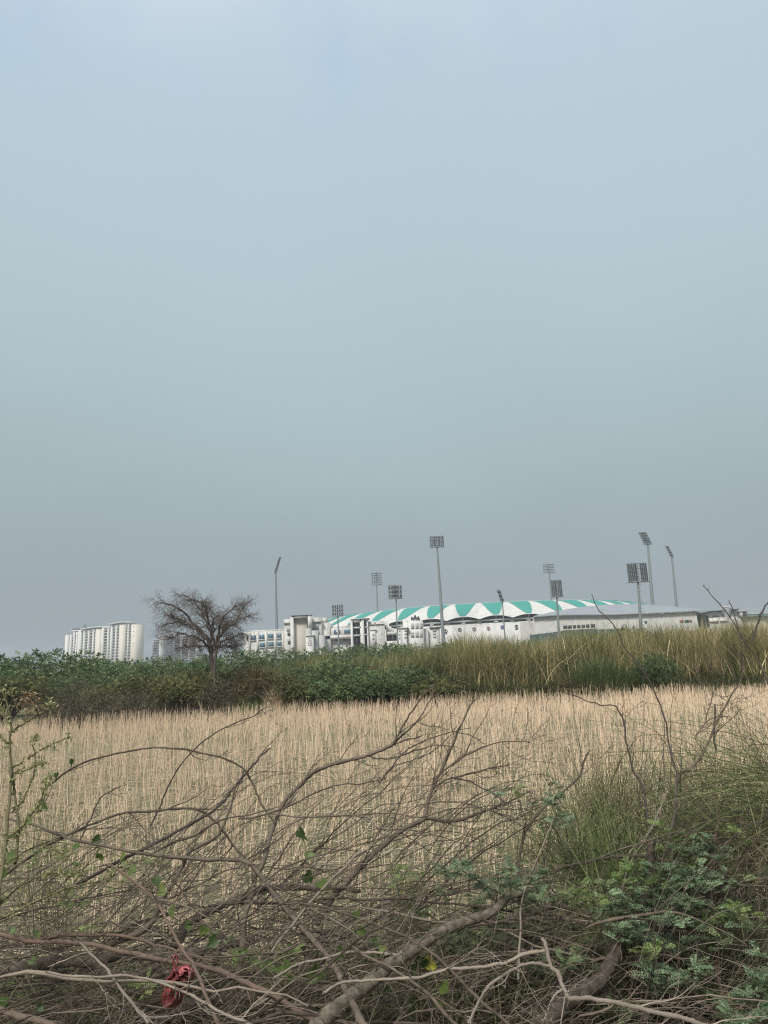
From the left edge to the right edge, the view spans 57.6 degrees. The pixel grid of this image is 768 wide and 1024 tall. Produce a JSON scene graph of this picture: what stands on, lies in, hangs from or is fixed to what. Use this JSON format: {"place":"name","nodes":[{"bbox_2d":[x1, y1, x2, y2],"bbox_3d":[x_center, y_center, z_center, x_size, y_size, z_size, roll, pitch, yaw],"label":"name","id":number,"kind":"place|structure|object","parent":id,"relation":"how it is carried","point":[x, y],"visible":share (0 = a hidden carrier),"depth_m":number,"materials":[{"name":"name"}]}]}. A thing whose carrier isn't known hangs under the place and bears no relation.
{"place":"outdoors","nodes":[
{"label":"outdoors","id":0,"kind":"place"},
{"bbox_2d":[136,638,440,719],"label":"tall grass","id":1,"kind":"structure","parent":0,"point":[395,661],"depth_m":46.98,"materials":[{"name":"green plant"}]},
{"bbox_2d":[0,678,767,1021],"bbox_3d":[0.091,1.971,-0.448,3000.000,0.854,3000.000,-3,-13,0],"label":"ground","id":2,"kind":"structure","parent":0,"point":[214,796],"depth_m":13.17,"materials":[{"name":"beige plant"}]},
{"bbox_2d":[0,673,63,726],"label":"bush","id":3,"kind":"object","parent":2,"relation":"on","point":[23,684],"visible":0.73,"depth_m":44.48,"materials":[{"name":"green plant"}]},
{"bbox_2d":[0,684,119,924],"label":"budding shrub","id":4,"kind":"object","parent":2,"relation":"on","point":[16,833],"visible":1,"depth_m":3.69,"materials":[{"name":"green plant"}]},
{"bbox_2d":[0,648,125,718],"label":"mesquite tree","id":5,"kind":"object","parent":2,"relation":"on","point":[80,664],"visible":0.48,"depth_m":53.84,"materials":[{"name":"green plant"}]},
{"bbox_2d":[16,670,124,720],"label":"bush","id":6,"kind":"object","parent":2,"relation":"on","point":[100,680],"visible":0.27,"depth_m":47.96,"materials":[{"name":"green plant"}]},
{"bbox_2d":[0,778,156,953],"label":"tall weed","id":7,"kind":"object","parent":2,"relation":"on","point":[45,910],"visible":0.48,"depth_m":4.35,"materials":[{"name":"green plant"}]},
{"bbox_2d":[0,659,174,729],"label":"dry scrub","id":8,"kind":"object","parent":2,"relation":"on","point":[113,705],"visible":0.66,"depth_m":39.12,"materials":[{"name":"plant"}]},
{"bbox_2d":[79,624,110,664],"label":"apartment tower","id":9,"kind":"structure","parent":2,"relation":"on","point":[91,640],"depth_m":848.16,"materials":[{"name":"paint"}]},
{"bbox_2d":[101,622,143,668],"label":"apartment tower","id":10,"kind":"structure","parent":2,"relation":"on","point":[120,642],"depth_m":838.24,"materials":[{"name":"paint"}]},
{"bbox_2d":[80,673,169,717],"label":"bush","id":11,"kind":"object","parent":2,"relation":"on","point":[130,683],"visible":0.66,"depth_m":43.76,"materials":[{"name":"green plant"}]},
{"bbox_2d":[0,904,254,1021],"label":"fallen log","id":12,"kind":"object","parent":2,"relation":"on","point":[94,963],"visible":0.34,"depth_m":3.45,"materials":[{"name":"brown wood"}]},
{"bbox_2d":[22,828,214,984],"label":"fallen branch","id":13,"kind":"object","parent":12,"relation":"on","point":[78,935],"visible":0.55,"depth_m":3.40,"materials":[{"name":"brown wood"}]},
{"bbox_2d":[113,654,182,696],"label":"mesquite tree","id":14,"kind":"object","parent":2,"relation":"on","point":[157,666],"visible":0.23,"depth_m":56.77,"materials":[{"name":"green plant"}]},
{"bbox_2d":[7,830,303,1021],"bbox_3d":[-1.258,1.967,3.392,1.802,0.747,0.733,-8,-14,22],"label":"leafy shrub","id":15,"kind":"object","parent":2,"relation":"on","point":[82,927],"visible":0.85,"depth_m":3.41,"materials":[{"name":"green plant"}]},
{"bbox_2d":[3,758,238,961],"bbox_3d":[-1.312,1.761,3.652,1.396,0.868,0.358,-6,-13,14],"label":"vine","id":16,"kind":"object","parent":15,"relation":"on","point":[188,927],"visible":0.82,"depth_m":3.63,"materials":[{"name":"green plant"}]},
{"bbox_2d":[0,896,373,1023],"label":"fallen branch","id":17,"kind":"object","parent":2,"relation":"on","point":[251,985],"visible":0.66,"depth_m":3.13,"materials":[{"name":"wood"}]},
{"bbox_2d":[145,668,230,715],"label":"bush","id":18,"kind":"object","parent":2,"relation":"on","point":[180,689],"visible":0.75,"depth_m":41.44,"materials":[{"name":"green plant"}]},
{"bbox_2d":[5,780,374,1023],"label":"fallen branch","id":19,"kind":"object","parent":2,"relation":"on","point":[358,1015],"visible":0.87,"depth_m":3.63,"materials":[{"name":"brown wood"}]},
{"bbox_2d":[115,665,269,723],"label":"dry scrub","id":20,"kind":"object","parent":2,"relation":"on","point":[196,699],"visible":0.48,"depth_m":40.97,"materials":[{"name":"plant"}]},
{"bbox_2d":[163,652,234,679],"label":"mesquite tree","id":21,"kind":"object","parent":2,"relation":"on","point":[219,662],"visible":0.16,"depth_m":56.57,"materials":[{"name":"green plant"}]},
{"bbox_2d":[142,585,262,700],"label":"bare tree","id":22,"kind":"object","parent":2,"relation":"on","point":[212,644],"visible":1,"depth_m":42.76,"materials":[{"name":"brown plant"}]},
{"bbox_2d":[0,925,422,1023],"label":"undergrowth","id":23,"kind":"object","parent":2,"relation":"on","point":[148,999],"visible":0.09,"depth_m":3.72,"materials":[{"name":"brown plant"}]},
{"bbox_2d":[188,648,270,676],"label":"mesquite tree","id":24,"kind":"object","parent":2,"relation":"on","point":[244,659],"visible":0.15,"depth_m":67.03,"materials":[{"name":"green plant"}]},
{"bbox_2d":[225,665,286,701],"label":"bush","id":25,"kind":"object","parent":2,"relation":"on","point":[252,679],"visible":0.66,"depth_m":42.53,"materials":[{"name":"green plant"}]},
{"bbox_2d":[244,629,283,669],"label":"office wing","id":26,"kind":"structure","parent":2,"relation":"on","point":[271,641],"depth_m":324.98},
{"bbox_2d":[240,647,307,672],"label":"mesquite tree","id":27,"kind":"object","parent":2,"relation":"on","point":[273,658],"visible":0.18,"depth_m":71.94,"materials":[{"name":"green plant"}]},
{"bbox_2d":[256,672,321,704],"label":"bush","id":28,"kind":"object","parent":2,"relation":"on","point":[290,681],"visible":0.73,"depth_m":42.51,"materials":[{"name":"green plant"}]},
{"bbox_2d":[283,615,332,661],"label":"portal building","id":29,"kind":"structure","parent":2,"relation":"on","point":[309,633],"depth_m":319.42,"materials":[{"name":"white paint"}]},
{"bbox_2d":[273,645,362,671],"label":"mesquite tree","id":30,"kind":"object","parent":2,"relation":"on","point":[339,653],"visible":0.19,"depth_m":67.09,"materials":[{"name":"green plant"}]},
{"bbox_2d":[287,658,377,703],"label":"bush","id":31,"kind":"object","parent":2,"relation":"on","point":[330,680],"visible":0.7,"depth_m":43.73,"materials":[{"name":"green plant"}]},
{"bbox_2d":[327,626,350,659],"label":"office wing","id":32,"kind":"structure","parent":2,"relation":"on","point":[344,636],"depth_m":325.91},
{"bbox_2d":[81,736,608,1023],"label":"brushwood","id":33,"kind":"object","parent":2,"relation":"on","point":[339,873],"visible":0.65,"depth_m":3.83,"materials":[{"name":"brown plant"}]},
{"bbox_2d":[256,826,449,1007],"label":"vine","id":34,"kind":"object","parent":33,"relation":"on","point":[426,962],"visible":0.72,"depth_m":3.20,"materials":[{"name":"green plant"}]},
{"bbox_2d":[167,731,579,930],"bbox_3d":[-0.045,1.917,4.210,2.377,1.159,1.168,-6,-13,13],"label":"brushwood","id":35,"kind":"object","parent":33,"relation":"on","point":[402,797],"visible":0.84,"depth_m":4.12,"materials":[{"name":"brown plant"}]},
{"bbox_2d":[271,782,563,854],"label":"fallen branch","id":36,"kind":"object","parent":33,"relation":"on","point":[361,816],"visible":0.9,"depth_m":4.02,"materials":[{"name":"brown wood"}]},
{"bbox_2d":[238,755,384,819],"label":"fallen branch","id":37,"kind":"object","parent":36,"relation":"on","point":[289,804],"visible":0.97,"depth_m":4.11,"materials":[{"name":"brown wood"}]},
{"bbox_2d":[312,652,572,925],"bbox_3d":[0.319,1.632,4.479,1.736,1.432,0.901,1,-13,-17],"label":"fallen branch","id":38,"kind":"object","parent":33,"relation":"on","point":[406,826],"visible":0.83,"depth_m":4.37,"materials":[{"name":"brown wood"}]},
{"bbox_2d":[516,717,614,888],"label":"fallen branch","id":39,"kind":"object","parent":33,"relation":"on","point":[540,811],"visible":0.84,"depth_m":4.17,"materials":[{"name":"brown wood"}]},
{"bbox_2d":[350,618,369,657],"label":"stair tower","id":40,"kind":"structure","parent":2,"relation":"on","point":[359,630],"depth_m":321.14,"materials":[{"name":"white paint"}]},
{"bbox_2d":[325,669,410,709],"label":"bush","id":41,"kind":"object","parent":2,"relation":"on","point":[372,688],"visible":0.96,"depth_m":41.91,"materials":[{"name":"green plant"}]},
{"bbox_2d":[368,621,396,651],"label":"plain block","id":42,"kind":"structure","parent":2,"relation":"on","point":[376,631],"depth_m":321.93,"materials":[{"name":"white paint"}]},
{"bbox_2d":[0,765,767,1023],"bbox_3d":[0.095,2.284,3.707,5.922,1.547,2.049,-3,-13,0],"label":"brushwood","id":43,"kind":"object","parent":2,"relation":"on","point":[160,1011],"visible":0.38,"depth_m":3.45,"materials":[{"name":"brown plant"}]},
{"bbox_2d":[0,940,182,1023],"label":"fallen branch","id":44,"kind":"object","parent":43,"relation":"on","point":[16,1017],"visible":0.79,"depth_m":2.95,"materials":[{"name":"brown wood"}]},
{"bbox_2d":[160,954,194,1011],"bbox_3d":[-0.890,2.053,3.038,0.128,0.224,0.227,7,-16,-36],"label":"plastic bag","id":45,"kind":"object","parent":44,"relation":"on","point":[180,973],"visible":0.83,"depth_m":3.01,"materials":[{"name":"red plastic"}]},
{"bbox_2d":[0,772,273,932],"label":"brushwood","id":46,"kind":"object","parent":43,"relation":"on","point":[127,869],"visible":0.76,"depth_m":3.88,"materials":[{"name":"brown plant"}]},
{"bbox_2d":[3,778,258,879],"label":"fallen branch","id":47,"kind":"object","parent":46,"relation":"on","point":[133,826],"visible":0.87,"depth_m":4.01,"materials":[{"name":"brown wood"}]},
{"bbox_2d":[76,714,285,884],"bbox_3d":[-1.131,1.642,4.090,1.191,0.815,0.248,2,-14,-20],"label":"fallen branch","id":48,"kind":"object","parent":47,"relation":"on","point":[153,843],"visible":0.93,"depth_m":3.98,"materials":[{"name":"brown wood"}]},
{"bbox_2d":[51,737,275,823],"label":"fallen branch","id":49,"kind":"object","parent":48,"relation":"on","point":[176,748],"visible":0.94,"depth_m":4.22,"materials":[{"name":"brown wood"}]},
{"bbox_2d":[107,744,255,946],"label":"fallen branch","id":50,"kind":"object","parent":46,"relation":"on","point":[168,889],"visible":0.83,"depth_m":3.77,"materials":[{"name":"brown wood"}]},
{"bbox_2d":[106,844,227,1023],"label":"fallen branch","id":51,"kind":"object","parent":43,"relation":"on","point":[177,941],"visible":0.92,"depth_m":3.14,"materials":[{"name":"brown wood"}]},
{"bbox_2d":[45,885,300,1023],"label":"fallen branch","id":52,"kind":"object","parent":51,"relation":"on","point":[196,999],"visible":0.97,"depth_m":2.76,"materials":[{"name":"brown wood"}]},
{"bbox_2d":[79,941,271,1023],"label":"fallen branch","id":53,"kind":"object","parent":43,"relation":"on","point":[143,1015],"visible":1,"depth_m":2.76,"materials":[{"name":"wood"}]},
{"bbox_2d":[169,844,405,950],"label":"fallen branch","id":54,"kind":"object","parent":43,"relation":"on","point":[182,928],"visible":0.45,"depth_m":3.87,"materials":[{"name":"brown wood"}]},
{"bbox_2d":[153,885,421,1023],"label":"fallen branch","id":55,"kind":"object","parent":43,"relation":"on","point":[161,1020],"visible":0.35,"depth_m":3.33,"materials":[{"name":"brown wood"}]},
{"bbox_2d":[272,864,413,1013],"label":"fallen branch","id":56,"kind":"object","parent":43,"relation":"on","point":[321,959],"visible":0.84,"depth_m":3.13,"materials":[{"name":"brown wood"}]},
{"bbox_2d":[233,682,459,981],"bbox_3d":[-0.210,1.710,4.093,1.560,1.336,0.602,5,-15,-29],"label":"fallen branch","id":57,"kind":"object","parent":43,"relation":"on","point":[318,769],"visible":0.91,"depth_m":4.25,"materials":[{"name":"brown wood"}]},
{"bbox_2d":[208,855,592,942],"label":"fallen branch","id":58,"kind":"object","parent":43,"relation":"on","point":[372,899],"visible":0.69,"depth_m":3.50,"materials":[{"name":"brown wood"}]},
{"bbox_2d":[322,880,550,1010],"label":"fallen branch","id":59,"kind":"object","parent":43,"relation":"on","point":[501,963],"visible":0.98,"depth_m":2.90,"materials":[{"name":"wood"}]},
{"bbox_2d":[465,937,766,1023],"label":"fallen branch","id":60,"kind":"object","parent":43,"relation":"on","point":[570,998],"visible":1,"depth_m":2.71,"materials":[{"name":"wood"}]},
{"bbox_2d":[587,832,746,1023],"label":"leafy shrub","id":61,"kind":"object","parent":43,"relation":"on","point":[636,936],"visible":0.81,"depth_m":3.32,"materials":[{"name":"green plant"}]},
{"bbox_2d":[0,824,767,1023],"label":"brushwood","id":62,"kind":"object","parent":2,"relation":"on","point":[361,942],"visible":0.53,"depth_m":3.24,"materials":[{"name":"brown plant"}]},
{"bbox_2d":[0,862,767,1023],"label":"brushwood","id":63,"kind":"object","parent":2,"relation":"on","point":[206,1015],"visible":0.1,"depth_m":3.60,"materials":[{"name":"brown plant"}]},
{"bbox_2d":[0,933,767,1023],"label":"leaf litter","id":64,"kind":"object","parent":2,"relation":"on","point":[279,984],"visible":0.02,"depth_m":3.68,"materials":[{"name":"brown plant"}]},
{"bbox_2d":[0,722,767,980],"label":"field weeds","id":65,"kind":"object","parent":2,"relation":"on","point":[111,860],"visible":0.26,"depth_m":13.67,"materials":[{"name":"green plant"}]},
{"bbox_2d":[282,865,509,1023],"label":"fallen branch","id":66,"kind":"object","parent":2,"relation":"on","point":[472,992],"visible":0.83,"depth_m":3.14,"materials":[{"name":"wood"}]},
{"bbox_2d":[374,662,453,701],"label":"bush","id":67,"kind":"object","parent":2,"relation":"on","point":[409,673],"visible":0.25,"depth_m":44.15,"materials":[{"name":"green plant"}]},
{"bbox_2d":[345,942,488,1023],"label":"fallen branch","id":68,"kind":"object","parent":2,"relation":"on","point":[436,1002],"visible":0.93,"depth_m":2.90,"materials":[{"name":"wood"}]},
{"bbox_2d":[396,615,440,652],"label":"lattice block","id":69,"kind":"structure","parent":2,"relation":"on","point":[410,632],"depth_m":322.12,"materials":[{"name":"white paint"}]},
{"bbox_2d":[402,674,478,704],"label":"bush","id":70,"kind":"object","parent":2,"relation":"on","point":[420,686],"visible":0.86,"depth_m":42.79,"materials":[{"name":"green plant"}]},
{"bbox_2d":[218,667,767,714],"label":"grass fringe","id":71,"kind":"object","parent":2,"relation":"on","point":[730,682],"depth_m":42.54,"materials":[{"name":"beige plant"}]},
{"bbox_2d":[229,889,767,1023],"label":"undergrowth","id":72,"kind":"object","parent":2,"relation":"on","point":[500,991],"visible":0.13,"depth_m":3.51,"materials":[{"name":"plant"}]},
{"bbox_2d":[362,858,440,947],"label":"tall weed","id":73,"kind":"object","parent":72,"relation":"on","point":[393,883],"visible":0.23,"depth_m":4.13,"materials":[{"name":"plant"}]},
{"bbox_2d":[308,848,570,1023],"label":"fallen branch","id":74,"kind":"object","parent":72,"relation":"on","point":[328,1011],"visible":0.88,"depth_m":3.12,"materials":[{"name":"wood"}]},
{"bbox_2d":[386,784,765,993],"bbox_3d":[0.960,1.807,3.486,1.900,0.779,0.759,-5,-13,11],"label":"leafy shrub","id":75,"kind":"object","parent":72,"relation":"on","point":[604,901],"visible":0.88,"depth_m":3.37,"materials":[{"name":"green plant"}]},
{"bbox_2d":[470,760,748,968],"bbox_3d":[1.171,1.957,3.988,1.493,1.079,2.025,-3,-13,0],"label":"grass clump","id":76,"kind":"object","parent":72,"relation":"on","point":[578,868],"visible":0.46,"depth_m":3.86,"materials":[{"name":"green plant"}]},
{"bbox_2d":[529,839,717,1023],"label":"fallen log","id":77,"kind":"object","parent":72,"relation":"on","point":[590,988],"visible":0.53,"depth_m":3.07,"materials":[{"name":"wood"}]},
{"bbox_2d":[493,712,767,953],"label":"grass clump","id":78,"kind":"object","parent":72,"relation":"on","point":[593,829],"visible":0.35,"depth_m":4.08,"materials":[{"name":"green plant"}]},
{"bbox_2d":[521,726,767,969],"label":"grass clump","id":79,"kind":"object","parent":72,"relation":"on","point":[657,834],"visible":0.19,"depth_m":4.31,"materials":[{"name":"plant"}]},
{"bbox_2d":[574,716,767,943],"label":"grass clump","id":80,"kind":"object","parent":79,"relation":"on","point":[741,822],"visible":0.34,"depth_m":4.01,"materials":[{"name":"plant"}]},
{"bbox_2d":[328,600,673,647],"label":"stadium","id":81,"kind":"object","parent":2,"relation":"on","point":[477,618],"visible":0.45,"depth_m":356.01,"materials":[{"name":"white paint"}]},
{"bbox_2d":[428,781,580,980],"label":"leafy shrub","id":82,"kind":"object","parent":2,"relation":"on","point":[517,883],"visible":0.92,"depth_m":3.46,"materials":[{"name":"green plant"}]},
{"bbox_2d":[396,752,637,946],"bbox_3d":[0.839,2.141,4.513,1.919,1.102,1.746,7,-16,-36],"label":"grass clump","id":83,"kind":"object","parent":2,"relation":"on","point":[494,838],"visible":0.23,"depth_m":4.47,"materials":[{"name":"green plant"}]},
{"bbox_2d":[454,879,608,1022],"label":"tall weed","id":84,"kind":"object","parent":2,"relation":"on","point":[546,937],"visible":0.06,"depth_m":3.91,"materials":[{"name":"green plant"}]},
{"bbox_2d":[364,620,767,701],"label":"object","id":85,"kind":"object","parent":2,"relation":"on","point":[504,680],"visible":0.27,"depth_m":42.93,"materials":[{"name":"green plant"}]},
{"bbox_2d":[405,886,745,1023],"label":"leafy shrub","id":86,"kind":"object","parent":2,"relation":"on","point":[508,925],"visible":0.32,"depth_m":3.53,"materials":[{"name":"green plant"}]},
{"bbox_2d":[464,779,696,912],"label":"grass clump","id":87,"kind":"object","parent":2,"relation":"on","point":[558,848],"visible":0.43,"depth_m":4.07,"materials":[{"name":"green plant"}]},
{"bbox_2d":[518,733,675,879],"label":"tall weed","id":88,"kind":"object","parent":2,"relation":"on","point":[596,787],"visible":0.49,"depth_m":4.50,"materials":[{"name":"plant"}]},
{"bbox_2d":[556,648,648,702],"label":"grass tussock","id":89,"kind":"object","parent":2,"relation":"on","point":[604,672],"depth_m":41.49,"materials":[{"name":"green plant"}]},
{"bbox_2d":[441,864,767,1023],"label":"leafy shrub","id":90,"kind":"object","parent":2,"relation":"on","point":[574,958],"visible":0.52,"depth_m":3.33,"materials":[{"name":"green plant"}]},
{"bbox_2d":[520,604,709,643],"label":"hall","id":91,"kind":"structure","parent":2,"relation":"on","point":[542,624],"depth_m":288.47,"materials":[{"name":"white paint"}]},
{"bbox_2d":[626,563,649,628],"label":"floodlight mast","id":92,"kind":"object","parent":2,"relation":"on","point":[636,577],"visible":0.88,"depth_m":221.89,"materials":[{"name":"metal"}]},
{"bbox_2d":[518,658,767,960],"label":"grass clump","id":93,"kind":"object","parent":2,"relation":"on","point":[712,817],"visible":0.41,"depth_m":4.06,"materials":[{"name":"green plant"}]},
{"bbox_2d":[534,654,767,1020],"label":"grass clump","id":94,"kind":"object","parent":2,"relation":"on","point":[746,774],"visible":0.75,"depth_m":4.01,"materials":[{"name":"plant"}]},
{"bbox_2d":[628,651,686,687],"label":"bush","id":95,"kind":"object","parent":2,"relation":"on","point":[674,668],"visible":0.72,"depth_m":41.81,"materials":[{"name":"green plant"}]},
{"bbox_2d":[608,751,766,905],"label":"tall weed","id":96,"kind":"object","parent":2,"relation":"on","point":[691,810],"visible":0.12,"depth_m":4.46,"materials":[{"name":"green plant"}]},
{"bbox_2d":[608,693,767,858],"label":"brushwood","id":97,"kind":"object","parent":2,"relation":"on","point":[684,772],"visible":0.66,"depth_m":4.15,"materials":[{"name":"brown plant"}]},
{"bbox_2d":[614,744,767,1022],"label":"brushwood","id":98,"kind":"object","parent":2,"relation":"on","point":[731,868],"visible":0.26,"depth_m":3.70,"materials":[{"name":"plant"}]},
{"bbox_2d":[591,594,678,863],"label":"fallen branch","id":99,"kind":"object","parent":98,"relation":"on","point":[675,769],"visible":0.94,"depth_m":4.18,"materials":[{"name":"brown wood"}]},
{"bbox_2d":[669,613,767,862],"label":"fallen branch","id":100,"kind":"object","parent":98,"relation":"on","point":[716,721],"visible":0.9,"depth_m":4.29,"materials":[{"name":"brown wood"}]},
{"bbox_2d":[714,941,767,1023],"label":"leafy shrub","id":101,"kind":"object","parent":2,"relation":"on","point":[755,985],"visible":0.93,"depth_m":2.83,"materials":[{"name":"green plant"}]},
{"bbox_2d":[0,0,767,675],"label":"sky","id":102,"kind":"structure","parent":0,"point":[331,289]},
{"bbox_2d":[387,611,767,694],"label":"tall grass","id":103,"kind":"structure","parent":0,"point":[728,633],"depth_m":44.17,"materials":[{"name":"green plant"}]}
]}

